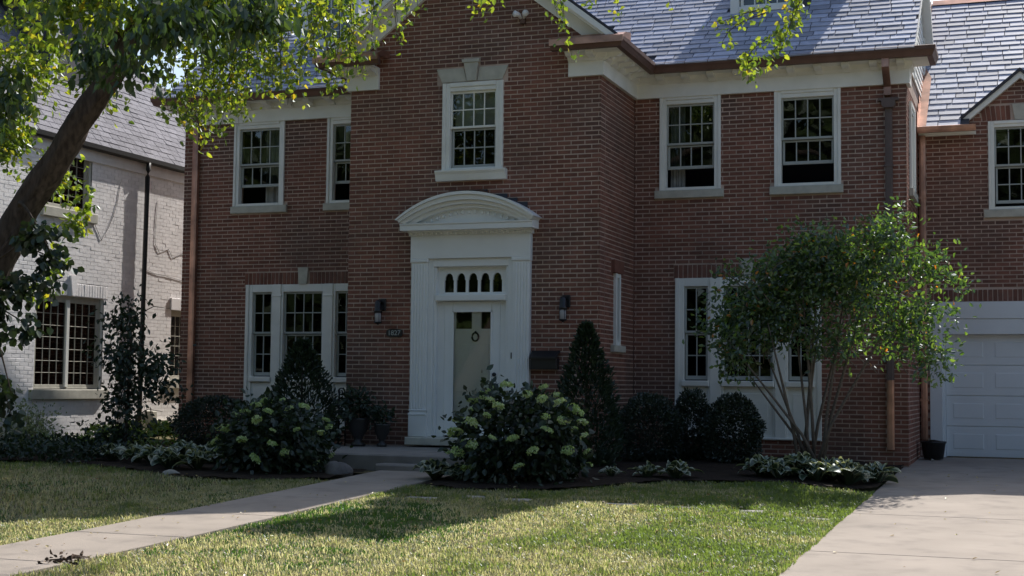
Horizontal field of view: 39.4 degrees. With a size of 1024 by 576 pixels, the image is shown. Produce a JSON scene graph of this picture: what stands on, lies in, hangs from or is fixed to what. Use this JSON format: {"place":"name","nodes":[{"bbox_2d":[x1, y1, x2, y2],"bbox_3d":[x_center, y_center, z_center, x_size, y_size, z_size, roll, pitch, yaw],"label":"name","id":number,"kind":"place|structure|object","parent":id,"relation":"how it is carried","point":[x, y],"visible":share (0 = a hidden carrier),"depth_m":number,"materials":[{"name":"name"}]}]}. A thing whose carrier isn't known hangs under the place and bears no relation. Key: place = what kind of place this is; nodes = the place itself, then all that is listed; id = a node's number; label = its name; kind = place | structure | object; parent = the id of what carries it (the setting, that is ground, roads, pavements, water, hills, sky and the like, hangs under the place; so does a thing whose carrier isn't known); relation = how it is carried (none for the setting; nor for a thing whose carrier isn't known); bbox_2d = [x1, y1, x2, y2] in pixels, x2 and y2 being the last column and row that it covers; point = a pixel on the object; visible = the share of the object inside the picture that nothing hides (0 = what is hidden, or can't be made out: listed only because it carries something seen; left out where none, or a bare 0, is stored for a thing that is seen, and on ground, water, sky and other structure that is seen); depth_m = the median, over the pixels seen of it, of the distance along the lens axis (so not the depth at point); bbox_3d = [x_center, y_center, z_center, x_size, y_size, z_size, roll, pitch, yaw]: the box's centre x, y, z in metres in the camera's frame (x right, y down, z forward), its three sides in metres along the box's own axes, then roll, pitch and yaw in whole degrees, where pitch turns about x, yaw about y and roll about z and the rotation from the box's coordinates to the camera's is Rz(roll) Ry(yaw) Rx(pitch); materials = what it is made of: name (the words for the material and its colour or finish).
{"place":"outdoors","nodes":[
{"label":"outdoors","id":0,"kind":"place"},
{"bbox_2d":[0,460,330,544],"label":"grass","id":1,"kind":"structure","parent":0,"point":[20,466],"depth_m":16.39,"materials":[{"name":"green plant"}]},
{"bbox_2d":[0,470,449,575],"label":"walkway","id":2,"kind":"structure","parent":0,"point":[192,522],"depth_m":13.32,"materials":[{"name":"beige concrete"}]},
{"bbox_2d":[37,549,89,564],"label":"fallen twig","id":3,"kind":"object","parent":2,"relation":"on","point":[70,557],"visible":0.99,"depth_m":10.86,"materials":[{"name":"brown wood"}]},
{"bbox_2d":[0,431,1023,575],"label":"lawn","id":4,"kind":"structure","parent":0,"point":[565,489],"depth_m":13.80,"materials":[{"name":"plant"}]},
{"bbox_2d":[0,218,84,433],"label":"young maple","id":5,"kind":"object","parent":4,"relation":"on","point":[31,242],"visible":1,"depth_m":14.70,"materials":[{"name":"green plant"}]},
{"bbox_2d":[0,0,185,439],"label":"neighbour house","id":6,"kind":"structure","parent":4,"relation":"on","point":[133,175],"depth_m":26.04,"materials":[{"name":"brick"}]},
{"bbox_2d":[28,294,107,399],"bbox_3d":[-7.744,1.041,24.974,0.180,1.800,2.120,-1,-4,20],"label":"window","id":7,"kind":"structure","parent":6,"relation":"in","point":[59,358],"depth_m":24.98,"materials":[{"name":"wood"}]},
{"bbox_2d":[40,158,97,223],"bbox_3d":[-7.769,-1.828,25.017,0.180,1.270,1.520,-1,-4,20],"label":"window","id":8,"kind":"structure","parent":6,"relation":"in","point":[53,209],"depth_m":25.27,"materials":[{"name":"wood"}]},
{"bbox_2d":[166,310,180,388],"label":"window","id":9,"kind":"structure","parent":6,"relation":"in","point":[175,315],"depth_m":28.19,"materials":[{"name":"wood"}]},
{"bbox_2d":[0,439,366,479],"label":"flower bed","id":10,"kind":"object","parent":4,"relation":"on","point":[205,470],"visible":0.21,"depth_m":18.63,"materials":[{"name":"brown soil"}]},
{"bbox_2d":[0,384,69,445],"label":"pale bush","id":11,"kind":"object","parent":10,"relation":"on","point":[30,426],"visible":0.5,"depth_m":23.05,"materials":[{"name":"green plant"}]},
{"bbox_2d":[0,429,156,465],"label":"ground cover","id":12,"kind":"object","parent":10,"relation":"on","point":[28,446],"visible":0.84,"depth_m":20.20,"materials":[{"name":"green plant"}]},
{"bbox_2d":[84,423,122,434],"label":"fern","id":13,"kind":"object","parent":10,"relation":"on","point":[96,425],"visible":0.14,"depth_m":24.76,"materials":[{"name":"green plant"}]},
{"bbox_2d":[92,443,125,459],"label":"hosta","id":14,"kind":"object","parent":10,"relation":"on","point":[109,453],"visible":0.79,"depth_m":20.14,"materials":[{"name":"green plant"}]},
{"bbox_2d":[6,424,212,445],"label":"side yard plants","id":15,"kind":"object","parent":10,"relation":"on","point":[152,443],"visible":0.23,"depth_m":23.38,"materials":[{"name":"green plant"}]},
{"bbox_2d":[97,426,146,440],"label":"fern","id":16,"kind":"object","parent":10,"relation":"on","point":[142,431],"visible":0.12,"depth_m":24.02,"materials":[{"name":"green plant"}]},
{"bbox_2d":[112,440,149,461],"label":"hosta","id":17,"kind":"object","parent":10,"relation":"on","point":[133,451],"visible":0.57,"depth_m":19.73,"materials":[{"name":"green plant"}]},
{"bbox_2d":[69,284,196,445],"bbox_3d":[-5.592,1.364,21.178,1.907,2.857,1.116,-1,-4,20],"label":"young tree","id":18,"kind":"object","parent":10,"relation":"on","point":[125,356],"visible":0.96,"depth_m":21.11,"materials":[{"name":"green plant"}]},
{"bbox_2d":[128,419,172,438],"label":"fern","id":19,"kind":"object","parent":10,"relation":"on","point":[154,425],"visible":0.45,"depth_m":25.02,"materials":[{"name":"green plant"}]},
{"bbox_2d":[131,444,173,464],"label":"hosta","id":20,"kind":"object","parent":10,"relation":"on","point":[147,455],"visible":0.45,"depth_m":19.27,"materials":[{"name":"green plant"}]},
{"bbox_2d":[150,447,186,467],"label":"hosta","id":21,"kind":"object","parent":10,"relation":"on","point":[167,457],"visible":0.94,"depth_m":18.82,"materials":[{"name":"green plant"}]},
{"bbox_2d":[162,469,179,476],"bbox_3d":[-4.353,2.381,18.232,0.264,0.132,0.206,-1,-4,20],"label":"white stone","id":22,"kind":"object","parent":10,"relation":"on","point":[171,471],"visible":0.64,"depth_m":18.16,"materials":[{"name":"white stone"}]},
{"bbox_2d":[169,439,196,456],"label":"hosta","id":23,"kind":"object","parent":10,"relation":"on","point":[183,446],"visible":0.53,"depth_m":20.09,"materials":[{"name":"green plant"}]},
{"bbox_2d":[172,449,222,469],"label":"hosta","id":24,"kind":"object","parent":10,"relation":"on","point":[198,459],"visible":0.97,"depth_m":18.66,"materials":[{"name":"green plant"}]},
{"bbox_2d":[166,394,254,445],"bbox_3d":[-4.888,2.215,23.670,1.762,0.921,1.234,-1,-4,20],"label":"boxwood","id":25,"kind":"object","parent":10,"relation":"on","point":[185,414],"visible":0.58,"depth_m":23.44,"materials":[{"name":"green plant"}]},
{"bbox_2d":[190,441,232,462],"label":"hosta","id":26,"kind":"object","parent":10,"relation":"on","point":[204,448],"visible":0.39,"depth_m":19.58,"materials":[{"name":"green plant"}]},
{"bbox_2d":[205,386,352,477],"bbox_3d":[-3.116,1.882,18.673,2.154,1.218,1.684,-1,-4,20],"label":"hydrangea","id":27,"kind":"object","parent":10,"relation":"on","point":[278,438],"visible":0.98,"depth_m":18.34,"materials":[{"name":"green plant"}]},
{"bbox_2d":[253,337,345,444],"bbox_3d":[-3.174,1.659,21.582,1.476,1.856,1.394,-1,-4,20],"label":"arborvitae","id":28,"kind":"object","parent":10,"relation":"on","point":[298,353],"visible":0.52,"depth_m":21.51,"materials":[{"name":"green plant"}]},
{"bbox_2d":[325,461,352,477],"bbox_3d":[-2.193,2.338,18.099,0.358,0.297,0.327,2,-4,-15],"label":"boulder","id":29,"kind":"object","parent":10,"relation":"on","point":[336,468],"visible":0.62,"depth_m":17.99,"materials":[{"name":"grey stone"}]},
{"bbox_2d":[0,0,810,393],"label":"street tree","id":30,"kind":"object","parent":4,"relation":"on","point":[148,30],"visible":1,"depth_m":14.78,"materials":[{"name":"green plant"}]},
{"bbox_2d":[290,444,581,470],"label":"front steps","id":31,"kind":"structure","parent":4,"relation":"on","point":[388,457],"depth_m":19.10,"materials":[{"name":"grey concrete"}]},
{"bbox_2d":[337,388,345,445],"bbox_3d":[-2.559,1.939,21.510,0.157,0.873,0.028,-1,-4,20],"label":"iron railing","id":32,"kind":"object","parent":31,"relation":"on","point":[344,435],"visible":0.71,"depth_m":21.50,"materials":[{"name":"black metal"}]},
{"bbox_2d":[336,384,381,445],"bbox_3d":[-2.288,1.892,21.370,0.666,0.942,0.672,1,-4,-11],"label":"potted plant","id":33,"kind":"object","parent":31,"relation":"on","point":[358,428],"visible":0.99,"depth_m":21.28,"materials":[{"name":"green plant"}]},
{"bbox_2d":[369,395,398,446],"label":"potted plant","id":34,"kind":"object","parent":31,"relation":"on","point":[382,428],"visible":0.99,"depth_m":21.23,"materials":[{"name":"green plant"}]},
{"bbox_2d":[500,498,531,501],"bbox_3d":[0.050,2.319,15.470,0.360,0.070,0.259,-1,-4,20],"label":"stepping stone","id":35,"kind":"object","parent":4,"relation":"on","point":[519,499],"visible":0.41,"depth_m":15.47,"materials":[{"name":"grey stone"}]},
{"bbox_2d":[150,0,1023,468],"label":"brick house","id":36,"kind":"structure","parent":4,"relation":"on","point":[462,194],"depth_m":22.15,"materials":[{"name":"brick"}]},
{"bbox_2d":[230,121,287,213],"bbox_3d":[-4.378,-2.112,25.139,1.109,1.625,0.313,-1,-4,20],"label":"window","id":37,"kind":"structure","parent":36,"relation":"in","point":[275,162],"depth_m":25.14,"materials":[{"name":"white paint"}]},
{"bbox_2d":[243,283,347,429],"bbox_3d":[-3.586,1.174,24.538,2.252,2.485,0.185,-1,-4,20],"label":"window","id":38,"kind":"structure","parent":36,"relation":"in","point":[330,339],"depth_m":24.66,"materials":[{"name":"white paint"}]},
{"bbox_2d":[323,117,350,210],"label":"window","id":39,"kind":"structure","parent":36,"relation":"in","point":[331,204],"depth_m":24.55,"materials":[{"name":"white paint"}]},
{"bbox_2d":[374,299,385,324],"bbox_3d":[-2.032,0.363,21.860,0.139,0.405,0.194,-1,-4,20],"label":"wall lantern","id":40,"kind":"object","parent":36,"relation":"attached to","point":[380,305],"depth_m":21.80,"materials":[{"name":"black metal"}]},
{"bbox_2d":[386,329,402,336],"bbox_3d":[-1.797,0.686,21.836,0.270,0.124,0.035,-1,-4,20],"label":"house number","id":41,"kind":"object","parent":36,"relation":"attached to","point":[394,332],"visible":1,"depth_m":21.82,"materials":[{"name":"black metal"}]},
{"bbox_2d":[434,80,506,181],"bbox_3d":[-0.583,-2.371,21.671,1.135,1.507,0.325,-1,-4,20],"label":"window","id":42,"kind":"structure","parent":36,"relation":"in","point":[480,104],"depth_m":21.71,"materials":[{"name":"white paint"}]},
{"bbox_2d":[453,312,489,417],"bbox_3d":[-0.585,1.254,21.497,0.695,1.920,0.069,-1,-4,20],"label":"inner door","id":43,"kind":"structure","parent":36,"relation":"in","point":[471,346],"depth_m":21.52,"materials":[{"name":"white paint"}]},
{"bbox_2d":[443,301,500,435],"bbox_3d":[-0.607,1.207,21.438,0.895,2.015,0.100,-1,-4,20],"label":"storm door","id":44,"kind":"structure","parent":36,"relation":"in","point":[494,307],"depth_m":21.52,"materials":[{"name":"white paint"}]},
{"bbox_2d":[512,10,528,23],"bbox_3d":[0.142,-4.056,21.395,0.259,0.178,0.172,-1,-4,20],"label":"flood light","id":45,"kind":"object","parent":36,"relation":"attached to","point":[525,13],"visible":1,"depth_m":21.38,"materials":[{"name":"white metal"}]},
{"bbox_2d":[529,351,559,369],"bbox_3d":[0.474,1.053,20.920,0.425,0.275,0.155,-1,-4,20],"label":"mailbox","id":46,"kind":"object","parent":36,"relation":"attached to","point":[544,359],"visible":1,"depth_m":20.88,"materials":[{"name":"black metal"}]},
{"bbox_2d":[559,295,570,321],"bbox_3d":[0.757,0.300,20.850,0.139,0.405,0.194,-1,-4,20],"label":"wall lantern","id":47,"kind":"object","parent":36,"relation":"attached to","point":[565,302],"depth_m":20.79,"materials":[{"name":"black metal"}]},
{"bbox_2d":[610,259,625,352],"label":"window","id":48,"kind":"structure","parent":36,"relation":"in","point":[617,267],"depth_m":21.50,"materials":[{"name":"white paint"}]},
{"bbox_2d":[654,95,723,198],"bbox_3d":[2.818,-2.211,22.529,1.100,1.625,0.313,-1,-4,20],"label":"window","id":49,"kind":"structure","parent":36,"relation":"in","point":[673,154],"depth_m":22.51,"materials":[{"name":"white paint"}]},
{"bbox_2d":[675,276,821,440],"bbox_3d":[3.613,1.074,21.927,2.252,2.485,0.185,-1,-4,20],"label":"window","id":50,"kind":"structure","parent":36,"relation":"in","point":[776,429],"depth_m":21.89,"materials":[{"name":"white paint"}]},
{"bbox_2d":[769,87,843,194],"bbox_3d":[4.499,-2.240,21.836,1.109,1.625,0.156,-1,-4,20],"label":"window","id":51,"kind":"structure","parent":36,"relation":"in","point":[779,188],"depth_m":21.81,"materials":[{"name":"white paint"}]},
{"bbox_2d":[909,101,917,202],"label":"window","id":52,"kind":"structure","parent":36,"relation":"in","point":[913,195],"depth_m":22.30,"materials":[{"name":"white paint"}]},
{"bbox_2d":[945,335,1023,457],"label":"garage door","id":53,"kind":"structure","parent":36,"relation":"in","point":[985,406],"depth_m":23.04,"materials":[{"name":"white paint"}]},
{"bbox_2d":[984,120,1023,217],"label":"window","id":54,"kind":"structure","parent":36,"relation":"in","point":[1007,211],"depth_m":23.07,"materials":[{"name":"white paint"}]},
{"bbox_2d":[605,503,638,506],"bbox_3d":[1.146,2.301,15.034,0.355,0.071,0.256,-1,-4,20],"label":"stepping stone","id":55,"kind":"object","parent":4,"relation":"on","point":[621,503],"visible":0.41,"depth_m":15.04,"materials":[{"name":"grey stone"}]},
{"bbox_2d":[423,454,903,488],"bbox_3d":[2.279,2.446,18.796,5.180,0.237,6.720,-1,-4,20],"label":"flower bed","id":56,"kind":"object","parent":4,"relation":"on","point":[713,470],"visible":0.44,"depth_m":17.55,"materials":[{"name":"brown soil"}]},
{"bbox_2d":[412,458,450,479],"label":"hosta","id":57,"kind":"object","parent":56,"relation":"on","point":[431,469],"visible":0.86,"depth_m":17.39,"materials":[{"name":"green plant"}]},
{"bbox_2d":[440,462,473,480],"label":"hosta","id":58,"kind":"object","parent":56,"relation":"on","point":[452,471],"visible":0.62,"depth_m":17.13,"materials":[{"name":"green plant"}]},
{"bbox_2d":[431,364,605,490],"bbox_3d":[0.176,1.692,17.397,2.047,1.518,1.958,-1,-4,20],"label":"hydrangea","id":59,"kind":"object","parent":56,"relation":"on","point":[531,418],"visible":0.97,"depth_m":16.95,"materials":[{"name":"green plant"}]},
{"bbox_2d":[549,320,626,466],"bbox_3d":[1.029,1.458,19.471,1.116,2.086,1.168,-1,-4,20],"label":"arborvitae","id":60,"kind":"object","parent":56,"relation":"on","point":[585,331],"visible":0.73,"depth_m":19.35,"materials":[{"name":"green plant"}]},
{"bbox_2d":[598,466,624,475],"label":"hosta","id":61,"kind":"object","parent":56,"relation":"on","point":[610,471],"visible":0.97,"depth_m":17.66,"materials":[{"name":"green plant"}]},
{"bbox_2d":[628,460,664,476],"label":"hosta","id":62,"kind":"object","parent":56,"relation":"on","point":[649,469],"visible":0.98,"depth_m":17.58,"materials":[{"name":"green plant"}]},
{"bbox_2d":[612,391,686,461],"bbox_3d":[1.955,2.005,20.500,1.118,1.068,1.032,-1,-4,20],"label":"boxwood","id":63,"kind":"object","parent":56,"relation":"on","point":[664,413],"visible":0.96,"depth_m":20.27,"materials":[{"name":"green plant"}]},
{"bbox_2d":[657,459,703,477],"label":"hosta","id":64,"kind":"object","parent":56,"relation":"on","point":[677,469],"visible":0.98,"depth_m":17.38,"materials":[{"name":"green plant"}]},
{"bbox_2d":[670,387,713,460],"bbox_3d":[2.610,1.996,20.749,0.734,1.124,0.795,-1,-4,20],"label":"boxwood","id":65,"kind":"object","parent":56,"relation":"on","point":[695,451],"visible":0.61,"depth_m":20.58,"materials":[{"name":"green plant"}]},
{"bbox_2d":[699,392,766,463],"bbox_3d":[3.127,1.996,20.235,0.967,1.072,0.955,-1,-4,20],"label":"boxwood","id":66,"kind":"object","parent":56,"relation":"on","point":[753,430],"visible":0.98,"depth_m":20.04,"materials":[{"name":"green plant"}]},
{"bbox_2d":[735,454,779,475],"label":"hosta","id":67,"kind":"object","parent":56,"relation":"on","point":[755,462],"visible":0.71,"depth_m":17.73,"materials":[{"name":"green plant"}]},
{"bbox_2d":[755,458,804,477],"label":"hosta","id":68,"kind":"object","parent":56,"relation":"on","point":[772,467],"visible":0.98,"depth_m":17.48,"materials":[{"name":"green plant"}]},
{"bbox_2d":[783,451,823,476],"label":"hosta","id":69,"kind":"object","parent":56,"relation":"on","point":[800,459],"visible":0.66,"depth_m":17.73,"materials":[{"name":"green plant"}]},
{"bbox_2d":[794,461,840,480],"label":"hosta","id":70,"kind":"object","parent":56,"relation":"on","point":[812,472],"visible":0.91,"depth_m":17.53,"materials":[{"name":"green plant"}]},
{"bbox_2d":[682,195,981,462],"bbox_3d":[4.217,0.664,18.894,3.823,3.650,1.537,-2,-4,29],"label":"tree","id":71,"kind":"object","parent":56,"relation":"on","point":[776,303],"visible":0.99,"depth_m":18.82,"materials":[{"name":"green plant"}]},
{"bbox_2d":[820,456,876,484],"bbox_3d":[4.123,2.270,17.689,0.720,0.367,0.741,-1,-4,20],"label":"hosta","id":72,"kind":"object","parent":56,"relation":"on","point":[851,472],"visible":0.83,"depth_m":17.64,"materials":[{"name":"green plant"}]},
{"bbox_2d":[861,461,901,482],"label":"hosta","id":73,"kind":"object","parent":56,"relation":"on","point":[879,471],"visible":0.75,"depth_m":18.01,"materials":[{"name":"green plant"}]},
{"bbox_2d":[739,510,762,513],"bbox_3d":[2.411,2.292,14.506,0.323,0.072,0.252,-1,-4,20],"label":"stepping stone","id":74,"kind":"object","parent":4,"relation":"on","point":[752,511],"visible":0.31,"depth_m":14.54,"materials":[{"name":"grey stone"}]},
{"bbox_2d":[123,0,937,89],"label":"sky","id":75,"kind":"structure","parent":0,"point":[178,71],"materials":[{"name":"white"}]},
{"bbox_2d":[779,457,1023,575],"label":"driveway","id":76,"kind":"structure","parent":0,"point":[923,539],"depth_m":13.52,"materials":[{"name":"beige concrete"}]},
{"bbox_2d":[0,469,1022,575],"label":"fallen leaves","id":77,"kind":"object","parent":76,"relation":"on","point":[589,564],"visible":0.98,"depth_m":13.09,"materials":[{"name":"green plant"}]},
{"bbox_2d":[920,440,946,458],"bbox_3d":[6.640,2.541,22.514,0.400,0.298,0.394,-1,-4,20],"label":"planter tub","id":78,"kind":"object","parent":76,"relation":"on","point":[933,449],"visible":1,"depth_m":22.38,"materials":[{"name":"black plastic"}]}
]}

